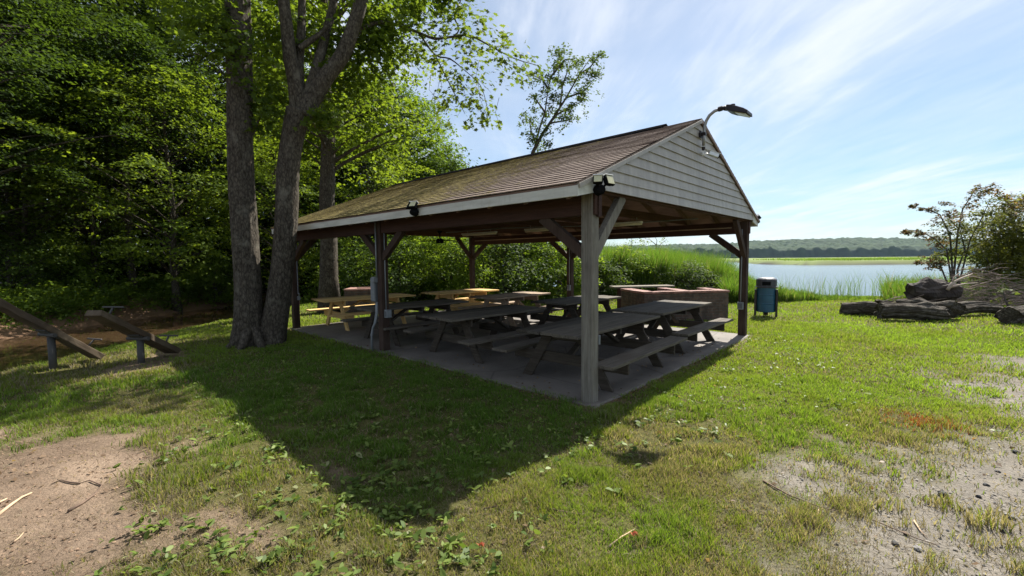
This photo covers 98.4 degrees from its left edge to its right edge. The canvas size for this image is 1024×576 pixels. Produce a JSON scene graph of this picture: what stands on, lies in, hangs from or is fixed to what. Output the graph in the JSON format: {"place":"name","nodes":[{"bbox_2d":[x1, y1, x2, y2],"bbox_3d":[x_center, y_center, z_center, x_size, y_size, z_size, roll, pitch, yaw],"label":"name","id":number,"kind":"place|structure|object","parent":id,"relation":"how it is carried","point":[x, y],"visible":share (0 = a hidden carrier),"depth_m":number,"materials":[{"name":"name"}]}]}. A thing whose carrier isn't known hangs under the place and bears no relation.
{"place":"outdoors","nodes":[
{"label":"outdoors","id":0,"kind":"place"},
{"bbox_2d":[0,295,313,372],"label":"forest floor","id":1,"kind":"structure","parent":0,"point":[15,352],"depth_m":12.58,"materials":[{"name":"brown soil"}]},
{"bbox_2d":[0,2,557,297],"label":"woodland","id":2,"kind":"object","parent":1,"relation":"on","point":[161,269],"depth_m":24.52,"materials":[{"name":"green plant"}]},
{"bbox_2d":[0,289,1023,575],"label":"lawn grass","id":3,"kind":"structure","parent":0,"point":[544,491],"depth_m":4.00,"materials":[{"name":"green plant"}]},
{"bbox_2d":[0,280,1023,575],"bbox_3d":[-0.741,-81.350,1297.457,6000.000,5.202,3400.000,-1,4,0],"label":"ground","id":4,"kind":"structure","parent":0,"point":[48,512],"depth_m":3.23,"materials":[{"name":"green plant"}]},
{"bbox_2d":[0,492,31,514],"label":"twig","id":5,"kind":"object","parent":4,"relation":"on","point":[3,510],"visible":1,"depth_m":2.96,"materials":[{"name":"beige wood"}]},
{"bbox_2d":[0,225,87,297],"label":"shrub","id":6,"kind":"object","parent":4,"relation":"on","point":[5,262],"visible":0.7,"depth_m":15.61,"materials":[{"name":"green plant"}]},
{"bbox_2d":[0,282,104,370],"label":"seesaw","id":7,"kind":"object","parent":4,"relation":"on","point":[52,334],"visible":0.96,"depth_m":6.69},
{"bbox_2d":[0,228,128,297],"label":"shrub","id":8,"kind":"object","parent":4,"relation":"on","point":[79,268],"visible":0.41,"depth_m":16.77,"materials":[{"name":"green plant"}]},
{"bbox_2d":[51,479,80,483],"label":"twig","id":9,"kind":"object","parent":4,"relation":"on","point":[68,481],"visible":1,"depth_m":3.27,"materials":[{"name":"brown wood"}]},
{"bbox_2d":[0,0,157,233],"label":"tree","id":10,"kind":"object","parent":4,"relation":"on","point":[25,59],"visible":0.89,"depth_m":14.32,"materials":[{"name":"green plant"}]},
{"bbox_2d":[0,92,161,285],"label":"maple tree","id":11,"kind":"object","parent":4,"relation":"on","point":[26,214],"visible":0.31,"depth_m":17.47,"materials":[{"name":"green plant"}]},
{"bbox_2d":[67,480,102,511],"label":"twig","id":12,"kind":"object","parent":4,"relation":"on","point":[77,505],"visible":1,"depth_m":3.02,"materials":[{"name":"brown wood"}]},
{"bbox_2d":[0,0,184,221],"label":"tree","id":13,"kind":"object","parent":4,"relation":"on","point":[100,34],"visible":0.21,"depth_m":16.70,"materials":[{"name":"green plant"}]},
{"bbox_2d":[0,0,203,286],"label":"tree","id":14,"kind":"object","parent":4,"relation":"on","point":[50,6],"visible":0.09,"depth_m":18.67,"materials":[{"name":"green plant"}]},
{"bbox_2d":[0,92,214,295],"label":"young tree","id":15,"kind":"object","parent":4,"relation":"on","point":[93,231],"visible":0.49,"depth_m":17.17,"materials":[{"name":"green plant"}]},
{"bbox_2d":[0,0,224,283],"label":"tree","id":16,"kind":"object","parent":4,"relation":"on","point":[83,231],"visible":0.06,"depth_m":22.48,"materials":[{"name":"green plant"}]},
{"bbox_2d":[0,0,225,296],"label":"slender tree","id":17,"kind":"object","parent":4,"relation":"on","point":[134,57],"visible":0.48,"depth_m":17.36,"materials":[{"name":"green plant"}]},
{"bbox_2d":[19,1,222,276],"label":"tree","id":18,"kind":"object","parent":4,"relation":"on","point":[154,149],"visible":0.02,"depth_m":27.54,"materials":[{"name":"green plant"}]},
{"bbox_2d":[84,306,180,363],"bbox_3d":[-5.970,0.782,7.051,0.360,1.066,1.352,0,4,5],"label":"seesaw","id":19,"kind":"object","parent":4,"relation":"on","point":[141,337],"visible":0.97,"depth_m":6.97},
{"bbox_2d":[0,0,281,277],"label":"tree","id":20,"kind":"object","parent":4,"relation":"on","point":[188,164],"visible":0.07,"depth_m":22.20,"materials":[{"name":"green plant"}]},
{"bbox_2d":[0,48,319,311],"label":"maple tree","id":21,"kind":"object","parent":4,"relation":"on","point":[172,260],"visible":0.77,"depth_m":16.63,"materials":[{"name":"green plant"}]},
{"bbox_2d":[162,254,233,306],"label":"shrub","id":22,"kind":"object","parent":4,"relation":"on","point":[210,277],"visible":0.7,"depth_m":20.11,"materials":[{"name":"green plant"}]},
{"bbox_2d":[77,0,385,288],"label":"tree","id":23,"kind":"object","parent":4,"relation":"on","point":[212,99],"visible":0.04,"depth_m":21.79,"materials":[{"name":"green plant"}]},
{"bbox_2d":[0,263,504,330],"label":"undergrowth","id":24,"kind":"object","parent":4,"relation":"on","point":[61,294],"visible":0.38,"depth_m":16.18,"materials":[{"name":"green plant"}]},
{"bbox_2d":[181,128,363,293],"bbox_3d":[-10.239,-2.675,19.712,7.248,8.640,8.019,1,4,18],"label":"young tree","id":25,"kind":"object","parent":4,"relation":"on","point":[259,174],"visible":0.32,"depth_m":18.97,"materials":[{"name":"green plant"}]},
{"bbox_2d":[188,36,381,283],"bbox_3d":[-13.785,-7.529,27.644,12.546,15.008,12.522,1,4,21],"label":"tree","id":26,"kind":"object","parent":4,"relation":"on","point":[276,152],"visible":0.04,"depth_m":25.01,"materials":[{"name":"green plant"}]},
{"bbox_2d":[24,0,555,349],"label":"twin trunk tree","id":27,"kind":"object","parent":4,"relation":"on","point":[254,323],"visible":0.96,"depth_m":8.52,"materials":[{"name":"grey plant"}]},
{"bbox_2d":[154,0,462,313],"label":"oak tree","id":28,"kind":"object","parent":4,"relation":"on","point":[333,152],"visible":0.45,"depth_m":13.86,"materials":[{"name":"green plant"}]},
{"bbox_2d":[0,398,619,575],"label":"soil crumbs","id":29,"kind":"object","parent":4,"relation":"on","point":[141,542],"visible":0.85,"depth_m":2.84,"materials":[{"name":"brown soil"}]},
{"bbox_2d":[300,237,374,301],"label":"shrub","id":30,"kind":"object","parent":4,"relation":"on","point":[314,255],"visible":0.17,"depth_m":20.33,"materials":[{"name":"green plant"}]},
{"bbox_2d":[258,61,427,284],"bbox_3d":[-11.582,-7.379,30.381,13.521,16.985,14.766,1,4,27],"label":"tree","id":31,"kind":"object","parent":4,"relation":"on","point":[353,174],"visible":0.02,"depth_m":27.70,"materials":[{"name":"green plant"}]},
{"bbox_2d":[257,123,446,271],"bbox_3d":[-7.192,-3.928,22.606,8.613,8.571,9.800,0,4,4],"label":"maple tree","id":32,"kind":"object","parent":4,"relation":"on","point":[316,176],"visible":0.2,"depth_m":21.95,"materials":[{"name":"green plant"}]},
{"bbox_2d":[344,287,374,312],"bbox_3d":[-4.680,0.424,14.234,1.180,0.854,0.954,-1,4,-8],"label":"brick fireplace","id":33,"kind":"object","parent":4,"relation":"on","point":[353,291],"visible":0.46,"depth_m":13.73,"materials":[{"name":"red brick"}]},
{"bbox_2d":[316,236,417,295],"bbox_3d":[-5.820,-0.592,19.748,5.108,3.689,5.059,-1,4,-14],"label":"shrub","id":34,"kind":"object","parent":4,"relation":"on","point":[349,276],"visible":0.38,"depth_m":18.52,"materials":[{"name":"green plant"}]},
{"bbox_2d":[271,67,472,275],"bbox_3d":[-7.798,-6.431,28.694,11.757,14.769,12.840,-1,4,-5],"label":"tree","id":35,"kind":"object","parent":4,"relation":"on","point":[425,143],"visible":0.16,"depth_m":27.20,"materials":[{"name":"green plant"}]},
{"bbox_2d":[347,235,454,301],"bbox_3d":[-4.048,-0.439,17.805,4.896,3.535,4.848,-2,4,-22],"label":"shrub","id":36,"kind":"object","parent":4,"relation":"on","point":[404,279],"visible":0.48,"depth_m":17.30,"materials":[{"name":"green plant"}]},
{"bbox_2d":[374,235,465,297],"bbox_3d":[-3.894,-1.238,19.393,3.945,4.457,4.819,2,5,36],"label":"shrub","id":37,"kind":"object","parent":4,"relation":"on","point":[415,239],"visible":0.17,"depth_m":18.88,"materials":[{"name":"green plant"}]},
{"bbox_2d":[374,146,493,281],"bbox_3d":[-4.518,-4.244,27.904,7.960,9.157,7.290,0,4,14],"label":"young tree","id":38,"kind":"object","parent":4,"relation":"on","point":[440,164],"visible":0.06,"depth_m":26.71,"materials":[{"name":"green plant"}]},
{"bbox_2d":[388,236,513,299],"bbox_3d":[-2.424,-0.733,18.329,5.384,4.086,4.924,1,4,18],"label":"shrub","id":39,"kind":"object","parent":4,"relation":"on","point":[452,283],"visible":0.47,"depth_m":17.35,"materials":[{"name":"green plant"}]},
{"bbox_2d":[449,238,512,293],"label":"shrub","id":40,"kind":"object","parent":4,"relation":"on","point":[482,264],"visible":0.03,"depth_m":19.93,"materials":[{"name":"green plant"}]},
{"bbox_2d":[428,239,562,304],"bbox_3d":[-0.052,-0.635,17.525,5.691,4.150,5.747,2,5,38],"label":"shrub","id":41,"kind":"object","parent":4,"relation":"on","point":[506,283],"visible":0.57,"depth_m":16.00,"materials":[{"name":"green plant"}]},
{"bbox_2d":[0,332,1022,575],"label":"dead leaf litter","id":42,"kind":"object","parent":4,"relation":"on","point":[502,541],"visible":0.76,"depth_m":4.10,"materials":[{"name":"brown plant"}]},
{"bbox_2d":[289,310,747,407],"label":"concrete slab","id":43,"kind":"structure","parent":4,"relation":"on","point":[563,379],"depth_m":7.22,"materials":[{"name":"grey concrete"}]},
{"bbox_2d":[306,293,424,330],"bbox_3d":[-3.652,0.562,11.059,2.328,0.704,1.795,-4,5,-43],"label":"picnic table","id":44,"kind":"object","parent":43,"relation":"on","point":[340,302],"visible":0.74,"depth_m":10.75,"materials":[{"name":"brown wood"}]},
{"bbox_2d":[340,299,468,346],"bbox_3d":[-2.068,0.671,9.171,2.291,0.704,1.795,-4,5,-45],"label":"picnic table","id":45,"kind":"object","parent":43,"relation":"on","point":[418,307],"visible":0.75,"depth_m":8.94,"materials":[{"name":"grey wood"}]},
{"bbox_2d":[421,288,498,310],"bbox_3d":[-1.444,0.430,12.759,2.123,0.704,1.797,-4,5,-43],"label":"picnic table","id":46,"kind":"object","parent":43,"relation":"on","point":[450,294],"visible":0.71,"depth_m":12.49,"materials":[{"name":"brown wood"}]},
{"bbox_2d":[403,304,545,363],"bbox_3d":[-0.471,0.749,7.745,1.795,0.705,2.229,3,5,44],"label":"picnic table","id":47,"kind":"object","parent":43,"relation":"on","point":[464,318],"visible":0.9,"depth_m":7.48,"materials":[{"name":"grey wood"}]},
{"bbox_2d":[458,291,552,325],"bbox_3d":[-0.003,0.513,11.299,1.793,0.704,2.074,3,5,42],"label":"picnic table","id":48,"kind":"object","parent":43,"relation":"on","point":[501,299],"visible":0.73,"depth_m":11.07,"materials":[{"name":"beige wood"}]},
{"bbox_2d":[270,118,759,403],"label":"picnic pavilion","id":49,"kind":"structure","parent":43,"relation":"on","point":[670,181],"depth_m":6.79,"materials":[{"name":"brown wood"}]},
{"bbox_2d":[296,243,299,299],"bbox_3d":[-5.071,-0.484,10.450,0.079,1.545,0.068,3,5,43],"label":"outlet box","id":50,"kind":"object","parent":49,"relation":"attached to","point":[298,297],"visible":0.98,"depth_m":10.48,"materials":[{"name":"grey plastic"}]},
{"bbox_2d":[370,222,377,350],"bbox_3d":[-2.438,0.007,7.895,0.240,2.320,0.170,3,5,43],"label":"meter box","id":51,"kind":"object","parent":49,"relation":"attached to","point":[374,288],"visible":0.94,"depth_m":7.86,"materials":[{"name":"grey plastic"}]},
{"bbox_2d":[383,233,391,317],"bbox_3d":[-2.197,-0.261,7.747,0.090,1.570,0.108,3,5,43],"label":"outlet box","id":52,"kind":"object","parent":49,"relation":"attached to","point":[387,313],"visible":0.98,"depth_m":7.75,"materials":[{"name":"grey plastic"}]},
{"bbox_2d":[406,201,418,216],"bbox_3d":[-1.423,-1.123,6.261,0.245,0.218,0.139,3,5,43],"label":"flood light","id":53,"kind":"object","parent":49,"relation":"attached to","point":[412,206],"visible":1,"depth_m":6.23,"materials":[{"name":"black plastic"}]},
{"bbox_2d":[418,231,460,242],"bbox_3d":[-1.826,-1.291,11.198,1.131,0.310,1.131,-1,4,-10],"label":"ceiling fan","id":54,"kind":"object","parent":49,"relation":"hanging from","point":[439,240],"visible":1,"depth_m":11.14,"materials":[{"name":"black plastic"}]},
{"bbox_2d":[461,230,496,235],"bbox_3d":[-0.819,-1.366,10.881,1.200,0.138,0.090,3,5,43],"label":"tube light","id":55,"kind":"object","parent":49,"relation":"hanging from","point":[479,233],"visible":0.92,"depth_m":10.81,"materials":[{"name":"white plastic"}]},
{"bbox_2d":[524,228,548,231],"bbox_3d":[0.639,-1.290,9.521,0.930,0.138,0.090,3,5,43],"label":"tube light","id":56,"kind":"object","parent":49,"relation":"hanging from","point":[535,230],"visible":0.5,"depth_m":9.60,"materials":[{"name":"white plastic"}]},
{"bbox_2d":[567,249,570,290],"bbox_3d":[1.520,-0.671,11.857,0.100,1.475,0.058,3,5,43],"label":"outlet box","id":57,"kind":"object","parent":49,"relation":"attached to","point":[569,287],"visible":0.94,"depth_m":11.86,"materials":[{"name":"grey plastic"}]},
{"bbox_2d":[593,173,614,195],"bbox_3d":[0.946,-1.072,4.587,0.261,0.221,0.132,-2,4,-25],"label":"flood light","id":58,"kind":"object","parent":49,"relation":"attached to","point":[599,189],"visible":1,"depth_m":4.56,"materials":[{"name":"black plastic"}]},
{"bbox_2d":[613,218,642,226],"bbox_3d":[2.090,-1.215,8.168,0.660,0.138,0.090,3,5,43],"label":"tube light","id":59,"kind":"object","parent":49,"relation":"hanging from","point":[636,222],"visible":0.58,"depth_m":8.09,"materials":[{"name":"white plastic"}]},
{"bbox_2d":[700,149,720,158],"bbox_3d":[3.004,-2.025,6.692,0.293,0.126,0.076,0,4,1],"label":"security camera","id":60,"kind":"object","parent":49,"relation":"attached to","point":[712,153],"visible":1,"depth_m":6.66,"materials":[{"name":"silver metal"}]},
{"bbox_2d":[699,104,751,150],"bbox_3d":[3.087,-2.362,6.463,0.705,0.594,0.298,3,5,43],"label":"gable lamp","id":61,"kind":"object","parent":49,"relation":"attached to","point":[733,109],"visible":1,"depth_m":6.41,"materials":[{"name":"grey metal"}]},
{"bbox_2d":[737,229,743,309],"bbox_3d":[4.642,-0.374,8.956,0.110,1.625,0.058,3,5,43],"label":"outlet box","id":62,"kind":"object","parent":49,"relation":"attached to","point":[740,305],"visible":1,"depth_m":8.97,"materials":[{"name":"grey plastic"}]},
{"bbox_2d":[527,295,621,324],"bbox_3d":[1.504,0.586,9.987,1.793,0.702,2.234,3,5,43],"label":"picnic table","id":63,"kind":"object","parent":43,"relation":"on","point":[568,305],"visible":0.58,"depth_m":9.73,"materials":[{"name":"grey wood"}]},
{"bbox_2d":[492,312,687,391],"bbox_3d":[1.188,0.828,6.317,1.794,0.704,2.424,3,5,40],"label":"picnic table","id":64,"kind":"object","parent":43,"relation":"on","point":[642,347],"visible":0.84,"depth_m":5.97,"materials":[{"name":"grey wood"}]},
{"bbox_2d":[610,300,733,353],"bbox_3d":[2.858,0.680,8.334,1.797,0.704,2.341,3,5,42],"label":"picnic table","id":65,"kind":"object","parent":43,"relation":"on","point":[665,310],"visible":0.79,"depth_m":7.99,"materials":[{"name":"grey wood"}]},
{"bbox_2d":[475,42,608,301],"bbox_3d":[1.078,-4.144,17.331,5.552,10.688,2.693,-1,4,0],"label":"leaning tree","id":66,"kind":"object","parent":4,"relation":"on","point":[535,140],"visible":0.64,"depth_m":16.97,"materials":[{"name":"green plant"}]},
{"bbox_2d":[508,242,579,298],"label":"shrub","id":67,"kind":"object","parent":4,"relation":"on","point":[543,244],"visible":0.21,"depth_m":17.58,"materials":[{"name":"green plant"}]},
{"bbox_2d":[93,332,1000,575],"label":"broadleaf weeds","id":68,"kind":"object","parent":4,"relation":"on","point":[391,560],"visible":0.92,"depth_m":3.07,"materials":[{"name":"green plant"}]},
{"bbox_2d":[515,242,607,299],"bbox_3d":[1.838,-0.514,17.419,4.523,3.432,4.136,-1,4,-11],"label":"shrub","id":69,"kind":"object","parent":4,"relation":"on","point":[550,252],"visible":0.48,"depth_m":16.61,"materials":[{"name":"green plant"}]},
{"bbox_2d":[550,508,582,514],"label":"twig","id":70,"kind":"object","parent":4,"relation":"on","point":[563,512],"visible":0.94,"depth_m":2.84,"materials":[{"name":"brown wood"}]},
{"bbox_2d":[565,255,644,295],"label":"shrub","id":71,"kind":"object","parent":4,"relation":"on","point":[609,291],"visible":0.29,"depth_m":17.74,"materials":[{"name":"green plant"}]},
{"bbox_2d":[608,529,634,546],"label":"twig","id":72,"kind":"object","parent":4,"relation":"on","point":[611,544],"visible":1,"depth_m":2.54,"materials":[{"name":"beige wood"}]},
{"bbox_2d":[599,240,679,295],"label":"shrub","id":73,"kind":"object","parent":4,"relation":"on","point":[634,271],"visible":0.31,"depth_m":18.65,"materials":[{"name":"green plant"}]},
{"bbox_2d":[609,285,674,307],"bbox_3d":[3.932,0.365,13.428,1.956,0.880,0.430,-1,4,-10],"label":"wooden shelf","id":74,"kind":"object","parent":4,"relation":"on","point":[627,286],"visible":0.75,"depth_m":13.25,"materials":[{"name":"grey wood"}]},
{"bbox_2d":[640,237,665,249],"bbox_3d":[9.505,-1.419,30.017,2.301,4.767,1.414,-2,4,-24],"label":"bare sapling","id":75,"kind":"object","parent":4,"relation":"on","point":[653,242],"visible":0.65,"depth_m":29.83,"materials":[{"name":"green plant"}]},
{"bbox_2d":[620,288,729,320],"bbox_3d":[4.363,0.463,12.016,2.399,0.869,1.440,-1,4,-10],"label":"brick grill","id":76,"kind":"object","parent":4,"relation":"on","point":[717,308],"visible":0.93,"depth_m":11.44,"materials":[{"name":"red brick"}]},
{"bbox_2d":[649,257,721,290],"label":"shrub","id":77,"kind":"object","parent":4,"relation":"on","point":[695,268],"visible":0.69,"depth_m":17.93,"materials":[{"name":"green plant"}]},
{"bbox_2d":[754,277,777,317],"bbox_3d":[6.917,0.249,12.041,0.555,1.075,0.540,2,4,30],"label":"trash bin","id":78,"kind":"object","parent":4,"relation":"on","point":[766,297],"visible":0.96,"depth_m":11.86,"materials":[{"name":"teal paint"}]},
{"bbox_2d":[551,242,1023,302],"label":"reeds","id":79,"kind":"object","parent":4,"relation":"on","point":[660,260],"visible":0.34,"depth_m":18.79,"materials":[{"name":"green plant"}]},
{"bbox_2d":[763,480,841,512],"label":"twig","id":80,"kind":"object","parent":4,"relation":"on","point":[793,496],"visible":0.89,"depth_m":2.99,"materials":[{"name":"brown wood"}]},
{"bbox_2d":[839,301,877,315],"bbox_3d":[9.510,0.574,12.098,0.911,0.463,0.467,3,5,41],"label":"log","id":81,"kind":"object","parent":4,"relation":"on","point":[860,307],"visible":0.84,"depth_m":12.00,"materials":[{"name":"grey wood"}]},
{"bbox_2d":[827,497,937,545],"bbox_3d":[2.231,1.421,2.707,0.040,0.014,0.555,-3,4,-29],"label":"twig","id":82,"kind":"object","parent":4,"relation":"on","point":[895,529],"visible":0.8,"depth_m":2.61,"materials":[{"name":"brown wood"}]},
{"bbox_2d":[873,301,951,320],"bbox_3d":[9.973,0.583,11.019,1.485,0.530,0.495,1,4,16],"label":"log","id":83,"kind":"object","parent":4,"relation":"on","point":[925,311],"visible":0.96,"depth_m":10.88,"materials":[{"name":"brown wood"}]},
{"bbox_2d":[886,294,945,302],"bbox_3d":[12.122,0.382,13.246,2.516,0.462,1.249,-1,4,0],"label":"brush pile","id":84,"kind":"object","parent":4,"relation":"on","point":[906,298],"visible":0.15,"depth_m":12.86,"materials":[{"name":"wood"}]},
{"bbox_2d":[874,299,892,302],"bbox_3d":[10.812,0.441,12.864,0.516,0.229,0.243,-1,4,-8],"label":"log","id":85,"kind":"object","parent":84,"relation":"on","point":[881,301],"visible":0.51,"depth_m":12.79,"materials":[{"name":"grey wood"}]},
{"bbox_2d":[903,277,963,301],"bbox_3d":[12.413,0.055,13.066,1.318,0.765,0.783,3,3,-5],"label":"stump","id":86,"kind":"object","parent":84,"relation":"on","point":[931,289],"visible":0.91,"depth_m":12.91,"materials":[{"name":"brown wood"}]},
{"bbox_2d":[946,272,972,290],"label":"forked branch","id":87,"kind":"object","parent":86,"relation":"on","point":[950,286],"visible":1,"depth_m":12.61,"materials":[{"name":"grey wood"}]},
{"bbox_2d":[913,545,921,551],"bbox_3d":[2.254,1.447,2.457,0.037,0.028,0.048,1,4,22],"label":"stone","id":88,"kind":"object","parent":4,"relation":"on","point":[917,548],"visible":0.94,"depth_m":2.45,"materials":[{"name":"white stone"}]},
{"bbox_2d":[896,298,965,317],"bbox_3d":[10.963,0.499,11.637,0.471,0.483,1.453,-1,4,-9],"label":"log","id":89,"kind":"object","parent":4,"relation":"on","point":[954,309],"visible":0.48,"depth_m":11.04,"materials":[{"name":"grey wood"}]},
{"bbox_2d":[937,490,946,496],"bbox_3d":[2.916,1.392,2.996,0.051,0.031,0.043,2,4,30],"label":"stone","id":90,"kind":"object","parent":4,"relation":"on","point":[944,493],"visible":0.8,"depth_m":2.98,"materials":[{"name":"grey stone"}]},
{"bbox_2d":[900,182,1016,283],"bbox_3d":[15.533,-1.519,15.378,4.539,4.150,2.384,-1,4,0],"label":"crape myrtle","id":91,"kind":"object","parent":4,"relation":"on","point":[962,226],"visible":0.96,"depth_m":15.33,"materials":[{"name":"green plant"}]},
{"bbox_2d":[916,263,1023,305],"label":"brush pile","id":92,"kind":"object","parent":4,"relation":"on","point":[1019,299],"visible":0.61,"depth_m":13.67,"materials":[{"name":"wood"}]},
{"bbox_2d":[958,301,1003,315],"bbox_3d":[12.450,0.532,11.821,1.736,0.384,0.388,-2,4,-16],"label":"log","id":93,"kind":"object","parent":4,"relation":"on","point":[978,307],"visible":0.83,"depth_m":11.70,"materials":[{"name":"grey wood"}]},
{"bbox_2d":[959,191,1023,292],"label":"thicket shrub","id":94,"kind":"object","parent":4,"relation":"on","point":[1014,258],"visible":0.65,"depth_m":15.90,"materials":[{"name":"green plant"}]},
{"bbox_2d":[990,283,1019,306],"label":"plantain weed","id":95,"kind":"object","parent":4,"relation":"on","point":[1004,289],"visible":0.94,"depth_m":12.68,"materials":[{"name":"green plant"}]},
{"bbox_2d":[993,305,1023,323],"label":"log","id":96,"kind":"object","parent":4,"relation":"on","point":[1010,314],"visible":0.87,"depth_m":10.25,"materials":[{"name":"grey wood"}]},
{"bbox_2d":[18,0,1023,251],"label":"sky","id":97,"kind":"structure","parent":0,"point":[863,112],"materials":[{"name":"blue"}]},
{"bbox_2d":[507,237,1014,257],"bbox_3d":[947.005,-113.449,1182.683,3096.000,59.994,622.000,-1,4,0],"label":"wooded hill","id":98,"kind":"structure","parent":0,"point":[852,247],"depth_m":892.89,"materials":[{"name":"green plant"}]},
{"bbox_2d":[539,257,982,295],"bbox_3d":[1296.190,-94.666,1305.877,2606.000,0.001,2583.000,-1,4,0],"label":"lake water","id":99,"kind":"structure","parent":0,"point":[792,271],"depth_m":60.69,"materials":[{"name":"blue liquid"}]},
{"bbox_2d":[724,256,977,264],"bbox_3d":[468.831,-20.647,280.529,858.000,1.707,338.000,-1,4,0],"label":"marsh island","id":100,"kind":"structure","parent":0,"point":[835,262],"depth_m":123.79,"materials":[{"name":"green plant"}]},
{"bbox_2d":[753,256,970,260],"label":"marsh grass","id":101,"kind":"structure","parent":100,"relation":"on","point":[862,258],"depth_m":133.60,"materials":[{"name":"green plant"}]},
{"bbox_2d":[761,361,1023,575],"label":"gravel","id":102,"kind":"structure","parent":0,"point":[955,548],"depth_m":3.03,"materials":[{"name":"grey gravel"}]}
]}

